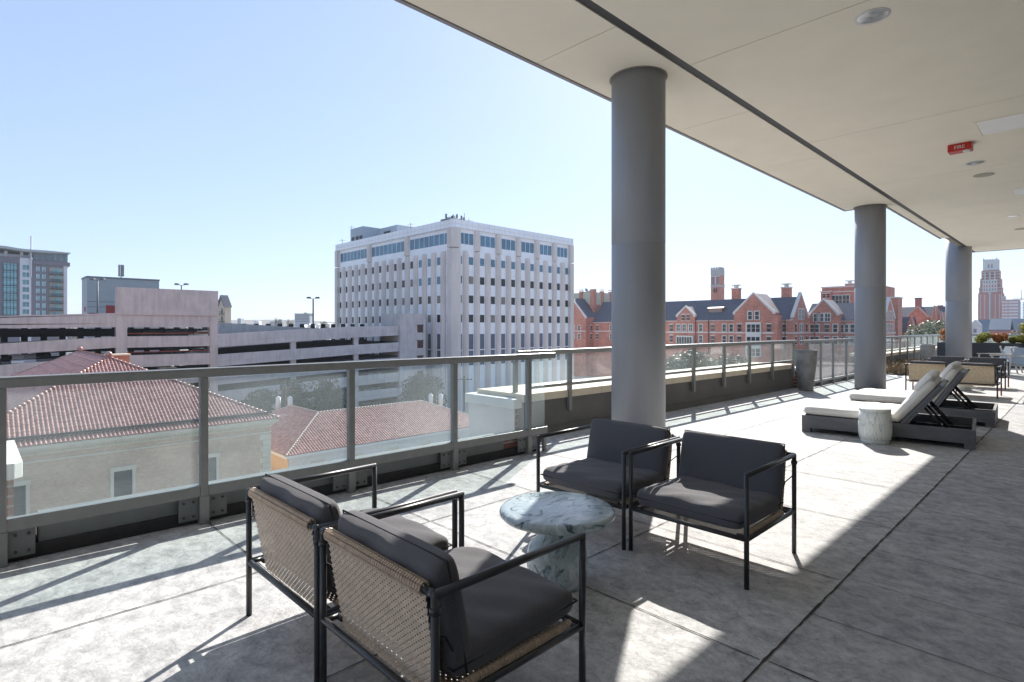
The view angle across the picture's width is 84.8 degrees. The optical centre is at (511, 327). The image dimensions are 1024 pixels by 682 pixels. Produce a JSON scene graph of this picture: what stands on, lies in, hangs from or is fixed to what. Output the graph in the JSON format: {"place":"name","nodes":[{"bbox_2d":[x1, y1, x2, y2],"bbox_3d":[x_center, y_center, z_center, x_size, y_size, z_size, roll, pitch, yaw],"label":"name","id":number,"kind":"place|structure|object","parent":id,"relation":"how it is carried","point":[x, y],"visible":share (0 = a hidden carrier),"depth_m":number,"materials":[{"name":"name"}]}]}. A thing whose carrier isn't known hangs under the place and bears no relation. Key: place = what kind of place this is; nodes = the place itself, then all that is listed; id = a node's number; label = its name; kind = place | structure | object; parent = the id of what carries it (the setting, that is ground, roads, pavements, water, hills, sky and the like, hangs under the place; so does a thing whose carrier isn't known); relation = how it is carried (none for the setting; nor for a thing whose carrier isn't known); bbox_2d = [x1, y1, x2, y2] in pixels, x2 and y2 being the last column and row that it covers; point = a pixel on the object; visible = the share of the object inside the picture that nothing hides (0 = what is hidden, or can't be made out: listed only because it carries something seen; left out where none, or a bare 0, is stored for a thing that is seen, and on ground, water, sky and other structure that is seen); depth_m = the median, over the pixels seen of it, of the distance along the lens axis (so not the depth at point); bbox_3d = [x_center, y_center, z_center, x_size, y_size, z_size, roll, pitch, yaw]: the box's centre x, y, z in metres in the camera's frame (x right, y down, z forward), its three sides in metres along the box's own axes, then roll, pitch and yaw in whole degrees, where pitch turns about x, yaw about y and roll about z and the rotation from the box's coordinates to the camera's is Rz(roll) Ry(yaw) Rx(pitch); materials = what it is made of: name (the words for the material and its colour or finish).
{"place":"outdoors","nodes":[
{"label":"outdoors","id":0,"kind":"place"},
{"bbox_2d":[0,236,69,358],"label":"apartment tower","id":1,"kind":"structure","parent":0,"point":[33,282],"depth_m":232.38,"materials":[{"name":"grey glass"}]},
{"bbox_2d":[3,263,16,270],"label":"bay window","id":2,"kind":"structure","parent":1,"relation":"in","point":[6,266],"depth_m":226.96,"materials":[{"name":"teal glass"}]},
{"bbox_2d":[3,270,16,278],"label":"bay window","id":3,"kind":"structure","parent":1,"relation":"in","point":[6,274],"depth_m":227.07,"materials":[{"name":"teal glass"}]},
{"bbox_2d":[3,278,16,285],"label":"bay window","id":4,"kind":"structure","parent":1,"relation":"in","point":[6,281],"depth_m":226.96,"materials":[{"name":"teal glass"}]},
{"bbox_2d":[3,286,16,293],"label":"bay window","id":5,"kind":"structure","parent":1,"relation":"in","point":[6,289],"depth_m":227.07,"materials":[{"name":"teal glass"}]},
{"bbox_2d":[3,293,16,300],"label":"bay window","id":6,"kind":"structure","parent":1,"relation":"in","point":[6,296],"depth_m":226.96,"materials":[{"name":"teal glass"}]},
{"bbox_2d":[3,301,16,308],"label":"bay window","id":7,"kind":"structure","parent":1,"relation":"in","point":[6,304],"depth_m":227.07,"materials":[{"name":"teal glass"}]},
{"bbox_2d":[3,308,16,315],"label":"bay window","id":8,"kind":"structure","parent":1,"relation":"in","point":[6,311],"depth_m":226.96,"materials":[{"name":"teal glass"}]},
{"bbox_2d":[7,346,279,533],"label":"tile roofed building","id":9,"kind":"structure","parent":0,"point":[77,443],"depth_m":43.59,"materials":[{"name":"paint"}]},
{"bbox_2d":[14,479,30,515],"bbox_3d":[-33.564,11.970,37.802,1.700,3.100,0.190,0,0,-44],"label":"window","id":10,"kind":"structure","parent":9,"relation":"in","point":[21,489],"depth_m":38.07,"materials":[{"name":"grey glass"}]},
{"bbox_2d":[109,464,136,497],"bbox_3d":[-29.179,11.970,42.046,1.700,3.100,0.190,0,0,-44],"label":"window","id":11,"kind":"structure","parent":9,"relation":"in","point":[122,478],"depth_m":42.03,"materials":[{"name":"grey glass"}]},
{"bbox_2d":[197,452,219,482],"bbox_3d":[-24.964,11.970,46.126,1.700,3.100,0.190,0,0,-44],"label":"window","id":12,"kind":"structure","parent":9,"relation":"in","point":[213,458],"depth_m":46.35,"materials":[{"name":"grey glass"}]},
{"bbox_2d":[67,320,334,328],"bbox_3d":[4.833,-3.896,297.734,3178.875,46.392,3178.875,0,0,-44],"label":"hills","id":13,"kind":"structure","parent":0,"point":[264,322],"depth_m":1551.48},
{"bbox_2d":[218,295,231,322],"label":"gabled block","id":14,"kind":"structure","parent":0,"point":[224,309],"depth_m":197.35,"materials":[{"name":"beige stone"}]},
{"bbox_2d":[67,349,598,404],"bbox_3d":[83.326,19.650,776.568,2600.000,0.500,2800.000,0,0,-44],"label":"ground","id":15,"kind":"structure","parent":0,"point":[578,377],"depth_m":216.28,"materials":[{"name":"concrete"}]},
{"bbox_2d":[7,440,22,517],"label":"stone capped pier","id":16,"kind":"structure","parent":15,"relation":"on","point":[14,465],"depth_m":4.15,"materials":[{"name":"paint"}]},
{"bbox_2d":[81,276,159,352],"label":"windowless block","id":17,"kind":"structure","parent":15,"relation":"on","point":[108,285],"depth_m":127.55,"materials":[{"name":"concrete"}]},
{"bbox_2d":[0,287,425,410],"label":"parking garage","id":18,"kind":"structure","parent":15,"relation":"on","point":[403,336],"depth_m":95.86,"materials":[{"name":"concrete"}]},
{"bbox_2d":[0,355,17,364],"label":"parked car","id":19,"kind":"object","parent":18,"relation":"on","point":[5,359],"visible":0.59,"depth_m":73.94,"materials":[{"name":"black paint"}]},
{"bbox_2d":[11,354,23,363],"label":"parked car","id":20,"kind":"object","parent":18,"relation":"on","point":[17,358],"visible":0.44,"depth_m":74.64,"materials":[{"name":"white paint"}]},
{"bbox_2d":[23,354,36,362],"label":"parked car","id":21,"kind":"object","parent":18,"relation":"on","point":[28,358],"visible":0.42,"depth_m":75.47,"materials":[{"name":"silver paint"}]},
{"bbox_2d":[35,353,52,361],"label":"parked car","id":22,"kind":"object","parent":18,"relation":"on","point":[42,357],"visible":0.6,"depth_m":76.52,"materials":[{"name":"black paint"}]},
{"bbox_2d":[90,278,105,313],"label":"lamp post","id":23,"kind":"object","parent":18,"relation":"on","point":[97,309],"visible":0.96,"depth_m":103.89,"materials":[{"name":"metal"}]},
{"bbox_2d":[152,349,184,354],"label":"parked car","id":24,"kind":"object","parent":18,"relation":"on","point":[178,351],"visible":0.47,"depth_m":88.49,"materials":[{"name":"black paint"}]},
{"bbox_2d":[157,331,187,335],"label":"parked car","id":25,"kind":"object","parent":18,"relation":"on","point":[172,334],"visible":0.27,"depth_m":88.78,"materials":[{"name":"black paint"}]},
{"bbox_2d":[240,388,277,411],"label":"street tree","id":26,"kind":"object","parent":15,"relation":"on","point":[262,401],"visible":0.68,"depth_m":83.59,"materials":[{"name":"green plant"}]},
{"bbox_2d":[276,386,294,408],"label":"utility pole","id":27,"kind":"object","parent":15,"relation":"on","point":[289,402],"visible":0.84,"depth_m":75.82,"materials":[{"name":"wood"}]},
{"bbox_2d":[274,378,315,410],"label":"street tree","id":28,"kind":"object","parent":15,"relation":"on","point":[297,395],"visible":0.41,"depth_m":85.34,"materials":[{"name":"green plant"}]},
{"bbox_2d":[293,313,311,326],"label":"distant office slab","id":29,"kind":"structure","parent":15,"relation":"on","point":[304,318],"depth_m":880.00,"materials":[{"name":"concrete"}]},
{"bbox_2d":[301,376,346,410],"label":"street tree","id":30,"kind":"object","parent":15,"relation":"on","point":[327,395],"visible":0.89,"depth_m":83.00,"materials":[{"name":"green plant"}]},
{"bbox_2d":[270,400,468,470],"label":"tile roofed building","id":31,"kind":"structure","parent":15,"relation":"on","point":[300,436],"depth_m":64.21,"materials":[{"name":"tile"}]},
{"bbox_2d":[397,372,447,406],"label":"street tree","id":32,"kind":"object","parent":15,"relation":"on","point":[419,391],"visible":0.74,"depth_m":91.46,"materials":[{"name":"green plant"}]},
{"bbox_2d":[427,385,443,405],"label":"utility pole","id":33,"kind":"object","parent":15,"relation":"on","point":[430,398],"visible":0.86,"depth_m":83.86,"materials":[{"name":"wood"}]},
{"bbox_2d":[465,392,521,436],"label":"stone capped pier","id":34,"kind":"structure","parent":15,"relation":"on","point":[491,414],"depth_m":7.29,"materials":[{"name":"paint"}]},
{"bbox_2d":[505,360,517,397],"bbox_3d":[0.046,0.630,7.274,0.215,0.540,0.186,0,0,-44],"label":"rail end post","id":35,"kind":"object","parent":34,"relation":"on","point":[515,376],"visible":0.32,"depth_m":7.26,"materials":[{"name":"metal"}]},
{"bbox_2d":[574,289,610,376],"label":"brick dormitory","id":36,"kind":"structure","parent":15,"relation":"on","point":[592,318],"depth_m":221.42,"materials":[{"name":"red brick"}]},
{"bbox_2d":[666,349,716,370],"bbox_3d":[18.962,10.899,61.773,7.364,17.011,6.845,0,0,-22],"label":"magnolia tree","id":37,"kind":"object","parent":15,"relation":"on","point":[683,361],"visible":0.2,"depth_m":60.73,"materials":[{"name":"green plant"}]},
{"bbox_2d":[710,267,724,299],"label":"clock tower","id":38,"kind":"structure","parent":15,"relation":"on","point":[717,285],"depth_m":298.09,"materials":[{"name":"brick"}]},
{"bbox_2d":[711,353,751,365],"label":"magnolia tree","id":39,"kind":"object","parent":15,"relation":"on","point":[731,360],"visible":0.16,"depth_m":77.37,"materials":[{"name":"green plant"}]},
{"bbox_2d":[666,283,808,365],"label":"brick dormitory","id":40,"kind":"structure","parent":15,"relation":"on","point":[753,316],"depth_m":153.42,"materials":[{"name":"red brick"}]},
{"bbox_2d":[808,297,902,379],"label":"brick dormitory","id":41,"kind":"structure","parent":15,"relation":"on","point":[830,319],"depth_m":150.98,"materials":[{"name":"red brick"}]},
{"bbox_2d":[820,280,894,302],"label":"brick dormitory","id":42,"kind":"structure","parent":15,"relation":"on","point":[840,294],"depth_m":175.63,"materials":[{"name":"brick"}]},
{"bbox_2d":[902,316,917,347],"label":"brick annex","id":43,"kind":"object","parent":15,"relation":"on","point":[907,322],"visible":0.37,"depth_m":167.00,"materials":[{"name":"red brick"}]},
{"bbox_2d":[904,319,944,346],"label":"magnolia tree","id":44,"kind":"object","parent":15,"relation":"on","point":[928,329],"visible":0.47,"depth_m":91.15,"materials":[{"name":"green plant"}]},
{"bbox_2d":[1001,296,1020,318],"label":"building","id":45,"kind":"structure","parent":15,"relation":"on","point":[1010,308],"depth_m":457.43,"materials":[{"name":"concrete"}]},
{"bbox_2d":[335,218,573,413],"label":"office building","id":46,"kind":"structure","parent":0,"point":[469,288],"depth_m":129.30,"materials":[{"name":"white concrete"}]},
{"bbox_2d":[340,249,366,261],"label":"band window","id":47,"kind":"structure","parent":46,"relation":"in","point":[359,254],"depth_m":148.26,"materials":[{"name":"blue glass"}]},
{"bbox_2d":[372,241,403,256],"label":"band window","id":48,"kind":"structure","parent":46,"relation":"in","point":[395,247],"depth_m":135.85,"materials":[{"name":"blue glass"}]},
{"bbox_2d":[410,233,446,249],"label":"band window","id":49,"kind":"structure","parent":46,"relation":"in","point":[440,239],"depth_m":124.03,"materials":[{"name":"blue glass"}]},
{"bbox_2d":[461,233,473,244],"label":"band window","id":50,"kind":"structure","parent":46,"relation":"in","point":[468,239],"depth_m":120.18,"materials":[{"name":"blue glass"}]},
{"bbox_2d":[469,334,472,364],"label":"tall window","id":51,"kind":"structure","parent":46,"relation":"in","point":[470,335],"depth_m":120.85,"materials":[{"name":"blue glass"}]},
{"bbox_2d":[480,334,483,364],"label":"tall window","id":52,"kind":"structure","parent":46,"relation":"in","point":[481,335],"depth_m":122.94,"materials":[{"name":"blue glass"}]},
{"bbox_2d":[480,235,494,247],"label":"band window","id":53,"kind":"structure","parent":46,"relation":"in","point":[485,241],"depth_m":124.15,"materials":[{"name":"blue glass"}]},
{"bbox_2d":[491,334,494,363],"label":"tall window","id":54,"kind":"structure","parent":46,"relation":"in","point":[492,335],"depth_m":125.37,"materials":[{"name":"blue glass"}]},
{"bbox_2d":[501,334,504,362],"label":"tall window","id":55,"kind":"structure","parent":46,"relation":"in","point":[502,335],"depth_m":127.42,"materials":[{"name":"blue glass"}]},
{"bbox_2d":[502,239,514,250],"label":"band window","id":56,"kind":"structure","parent":46,"relation":"in","point":[506,244],"depth_m":128.62,"materials":[{"name":"blue glass"}]},
{"bbox_2d":[521,242,533,252],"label":"band window","id":57,"kind":"structure","parent":46,"relation":"in","point":[525,247],"depth_m":132.97,"materials":[{"name":"blue glass"}]},
{"bbox_2d":[540,245,551,255],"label":"band window","id":58,"kind":"structure","parent":46,"relation":"in","point":[544,249],"depth_m":137.49,"materials":[{"name":"blue glass"}]},
{"bbox_2d":[557,247,566,257],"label":"band window","id":59,"kind":"structure","parent":46,"relation":"in","point":[561,252],"depth_m":141.65,"materials":[{"name":"blue glass"}]},
{"bbox_2d":[0,368,1023,681],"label":"terrace deck","id":60,"kind":"structure","parent":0,"point":[694,584],"depth_m":3.05,"materials":[{"name":"concrete"}]},
{"bbox_2d":[8,433,541,562],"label":"railing curb","id":61,"kind":"structure","parent":60,"relation":"on","point":[68,535],"depth_m":3.90,"materials":[{"name":"grey paint"}]},
{"bbox_2d":[0,352,555,567],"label":"glass railing","id":62,"kind":"object","parent":60,"relation":"on","point":[203,501],"visible":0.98,"depth_m":4.04,"materials":[{"name":"grey paint"}]},
{"bbox_2d":[245,463,457,681],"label":"armchair","id":63,"kind":"object","parent":60,"relation":"on","point":[296,519],"visible":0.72,"depth_m":2.49,"materials":[{"name":"grey fabric"}]},
{"bbox_2d":[318,491,585,681],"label":"armchair","id":64,"kind":"object","parent":60,"relation":"on","point":[453,614],"visible":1,"depth_m":1.95,"materials":[{"name":"fabric"}]},
{"bbox_2d":[0,372,1023,681],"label":"deck joints","id":65,"kind":"object","parent":60,"relation":"on","point":[704,540],"visible":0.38,"depth_m":3.15,"materials":[{"name":"concrete"}]},
{"bbox_2d":[499,491,614,591],"bbox_3d":[0.248,1.194,3.094,0.636,0.411,0.636,0,0,-44],"label":"marble side table","id":66,"kind":"object","parent":60,"relation":"on","point":[547,517],"visible":0.79,"depth_m":2.96,"materials":[{"name":"stone"}]},
{"bbox_2d":[536,417,680,549],"bbox_3d":[0.695,1.058,4.034,0.730,0.685,0.766,0,0,-45],"label":"armchair","id":67,"kind":"object","parent":60,"relation":"on","point":[601,471],"visible":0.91,"depth_m":3.98,"materials":[{"name":"grey fabric"}]},
{"bbox_2d":[477,362,793,432],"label":"parapet wall","id":68,"kind":"structure","parent":60,"relation":"on","point":[552,413],"depth_m":9.27,"materials":[{"name":"stone"}]},
{"bbox_2d":[515,340,796,410],"bbox_3d":[3.263,0.709,9.901,8.743,0.842,0.128,0,0,-43],"label":"glass railing","id":69,"kind":"object","parent":68,"relation":"attached to","point":[569,383],"visible":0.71,"depth_m":9.74,"materials":[{"name":"grey paint"}]},
{"bbox_2d":[609,66,667,426],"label":"round column","id":70,"kind":"structure","parent":60,"relation":"on","point":[638,245],"depth_m":5.84,"materials":[{"name":"grey paint"}]},
{"bbox_2d":[629,430,796,589],"bbox_3d":[1.252,1.058,3.502,0.730,0.685,0.766,0,0,-44],"label":"armchair","id":71,"kind":"object","parent":60,"relation":"on","point":[726,483],"visible":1,"depth_m":3.44,"materials":[{"name":"grey fabric"}]},
{"bbox_2d":[794,349,817,390],"bbox_3d":[6.495,0.950,12.384,0.454,0.900,0.454,0,0,-44],"label":"tall planter pot","id":72,"kind":"object","parent":60,"relation":"on","point":[805,362],"visible":1,"depth_m":12.23,"materials":[{"name":"concrete"}]},
{"bbox_2d":[801,338,853,385],"bbox_3d":[8.997,0.844,14.932,6.701,1.112,0.066,0,0,-43],"label":"glass railing","id":73,"kind":"object","parent":60,"relation":"on","point":[833,377],"visible":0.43,"depth_m":13.99,"materials":[{"name":"grey paint"}]},
{"bbox_2d":[814,376,853,385],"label":"curb","id":74,"kind":"structure","parent":60,"relation":"on","point":[829,381],"depth_m":14.15,"materials":[{"name":"grey paint"}]},
{"bbox_2d":[853,204,886,389],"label":"round column","id":75,"kind":"structure","parent":60,"relation":"on","point":[869,295],"depth_m":12.31,"materials":[{"name":"grey paint"}]},
{"bbox_2d":[858,406,891,444],"bbox_3d":[4.425,1.190,6.830,0.353,0.420,0.353,0,0,-44],"label":"drum stool","id":76,"kind":"object","parent":60,"relation":"on","point":[874,424],"visible":1,"depth_m":6.70,"materials":[{"name":"stone"}]},
{"bbox_2d":[802,370,975,449],"bbox_3d":[4.953,0.980,7.393,1.802,0.840,1.160,0,0,40],"label":"sun lounger","id":77,"kind":"object","parent":60,"relation":"on","point":[909,420],"visible":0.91,"depth_m":6.99,"materials":[{"name":"fabric"}]},
{"bbox_2d":[849,346,936,369],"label":"parapet wall","id":78,"kind":"structure","parent":60,"relation":"on","point":[903,355],"depth_m":19.52,"materials":[{"name":"grey paint"}]},
{"bbox_2d":[886,371,908,375],"bbox_3d":[13.077,1.385,18.338,5.300,0.030,0.840,0,0,-44],"label":"planting bed","id":79,"kind":"object","parent":60,"relation":"on","point":[888,373],"visible":0.21,"depth_m":16.59,"materials":[{"name":"soil"}]},
{"bbox_2d":[886,358,928,373],"bbox_3d":[13.012,1.214,18.353,5.245,0.358,1.079,0,0,-44],"label":"dry ground cover","id":80,"kind":"object","parent":79,"relation":"on","point":[897,367],"visible":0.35,"depth_m":17.01,"materials":[{"name":"brown plant"}]},
{"bbox_2d":[920,344,935,360],"bbox_3d":[14.583,1.000,19.657,0.444,0.800,0.444,0,0,-44],"label":"tall planter pot","id":81,"kind":"object","parent":79,"relation":"on","point":[927,351],"visible":0.77,"depth_m":19.51,"materials":[{"name":"concrete"}]},
{"bbox_2d":[886,334,943,364],"bbox_3d":[15.206,0.844,20.955,10.401,1.112,0.066,0,0,-43],"label":"glass railing","id":82,"kind":"object","parent":60,"relation":"on","point":[907,348],"visible":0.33,"depth_m":19.77,"materials":[{"name":"grey paint"}]},
{"bbox_2d":[848,361,997,427],"bbox_3d":[6.441,0.967,8.822,1.802,0.867,1.160,0,0,42],"label":"sun lounger","id":83,"kind":"object","parent":60,"relation":"on","point":[954,374],"visible":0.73,"depth_m":8.44,"materials":[{"name":"fabric"}]},
{"bbox_2d":[905,360,954,390],"bbox_3d":[8.998,1.058,12.065,0.724,0.685,0.766,0,0,-44],"label":"armchair","id":84,"kind":"object","parent":60,"relation":"on","point":[918,371],"visible":0.53,"depth_m":11.94,"materials":[{"name":"wicker"}]},
{"bbox_2d":[923,356,966,364],"bbox_3d":[10.534,1.058,13.636,0.724,0.685,0.766,0,0,-44],"label":"armchair","id":85,"kind":"object","parent":60,"relation":"on","point":[949,359],"visible":0.28,"depth_m":13.76,"materials":[{"name":"grey fabric"}]},
{"bbox_2d":[945,239,971,359],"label":"round column","id":86,"kind":"structure","parent":60,"relation":"on","point":[958,301],"depth_m":18.73,"materials":[{"name":"grey paint"}]},
{"bbox_2d":[950,362,1001,398],"bbox_3d":[9.520,1.058,11.498,0.724,0.685,0.766,0,0,-44],"label":"armchair","id":87,"kind":"object","parent":60,"relation":"on","point":[982,374],"visible":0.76,"depth_m":11.21,"materials":[{"name":"grey fabric"}]},
{"bbox_2d":[937,342,1022,367],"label":"planter box","id":88,"kind":"object","parent":60,"relation":"on","point":[985,348],"visible":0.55,"depth_m":19.80,"materials":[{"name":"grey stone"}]},
{"bbox_2d":[974,332,991,342],"bbox_3d":[16.875,0.389,20.146,0.494,0.454,0.638,0,0,1],"label":"shrub","id":89,"kind":"object","parent":88,"relation":"in","point":[982,337],"visible":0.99,"depth_m":20.01,"materials":[{"name":"green plant"}]},
{"bbox_2d":[989,333,1008,342],"bbox_3d":[17.209,0.398,19.826,0.384,0.433,0.568,0,0,-44],"label":"shrub","id":90,"kind":"object","parent":88,"relation":"in","point":[998,338],"visible":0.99,"depth_m":19.72,"materials":[{"name":"brown plant"}]},
{"bbox_2d":[963,357,1008,389],"bbox_3d":[11.070,1.058,13.082,0.724,0.685,0.766,0,0,-44],"label":"armchair","id":91,"kind":"object","parent":60,"relation":"on","point":[1000,361],"visible":0.4,"depth_m":13.07,"materials":[{"name":"grey fabric"}]},
{"bbox_2d":[977,346,1022,372],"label":"garden chair","id":92,"kind":"object","parent":60,"relation":"on","point":[1006,351],"visible":0.47,"depth_m":17.59,"materials":[{"name":"white"}]},
{"bbox_2d":[989,347,1023,375],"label":"garden chair","id":93,"kind":"object","parent":60,"relation":"on","point":[1016,357],"visible":0.78,"depth_m":16.47,"materials":[{"name":"white"}]},
{"bbox_2d":[0,0,1023,321],"label":"sky","id":94,"kind":"structure","parent":0,"point":[227,147],"materials":[{"name":"blue"}]},
{"bbox_2d":[902,298,944,328],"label":"brick hall","id":95,"kind":"structure","parent":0,"point":[920,313],"depth_m":186.22,"materials":[{"name":"red brick"}]},
{"bbox_2d":[972,320,981,342],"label":"stone gabled house","id":96,"kind":"structure","parent":0,"point":[976,326],"depth_m":219.88,"materials":[{"name":"stone"}]},
{"bbox_2d":[978,320,989,332],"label":"slate roofed hall","id":97,"kind":"structure","parent":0,"point":[985,325],"depth_m":256.12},
{"bbox_2d":[978,258,1003,319],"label":"gothic tower","id":98,"kind":"structure","parent":0,"point":[990,295],"depth_m":494.14,"materials":[{"name":"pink brick"}]},
{"bbox_2d":[988,319,1013,333],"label":"slate roofed hall","id":99,"kind":"structure","parent":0,"point":[998,326],"depth_m":228.83,"materials":[{"name":"stone"}]},
{"bbox_2d":[1012,319,1023,333],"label":"slate roofed hall","id":100,"kind":"structure","parent":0,"point":[1016,322],"depth_m":255.62,"materials":[{"name":"stone"}]},
{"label":"building wall","id":101,"kind":"structure","parent":0,"visible":0},
{"bbox_2d":[394,0,1023,252],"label":"roof canopy","id":102,"kind":"object","parent":101,"relation":"attached to","point":[831,103],"visible":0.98,"depth_m":6.11,"materials":[{"name":"paint"}]},
{"bbox_2d":[854,7,890,24],"bbox_3d":[3.127,-2.697,4.864,0.274,0.006,0.274,0,0,-44],"label":"recessed light","id":103,"kind":"object","parent":102,"relation":"attached to","point":[871,16],"visible":1,"depth_m":4.86,"materials":[{"name":"white paint"}]},
{"bbox_2d":[947,141,972,154],"bbox_3d":[6.625,-2.630,8.278,0.205,0.139,0.280,0,0,-44],"label":"fire alarm","id":104,"kind":"object","parent":102,"relation":"attached to","point":[963,147],"visible":1,"depth_m":8.21,"materials":[{"name":"red plastic"}]},
{"bbox_2d":[973,112,1023,135],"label":"access panel","id":105,"kind":"object","parent":102,"relation":"attached to","point":[1001,124],"visible":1,"depth_m":7.44,"materials":[{"name":"paint"}]},
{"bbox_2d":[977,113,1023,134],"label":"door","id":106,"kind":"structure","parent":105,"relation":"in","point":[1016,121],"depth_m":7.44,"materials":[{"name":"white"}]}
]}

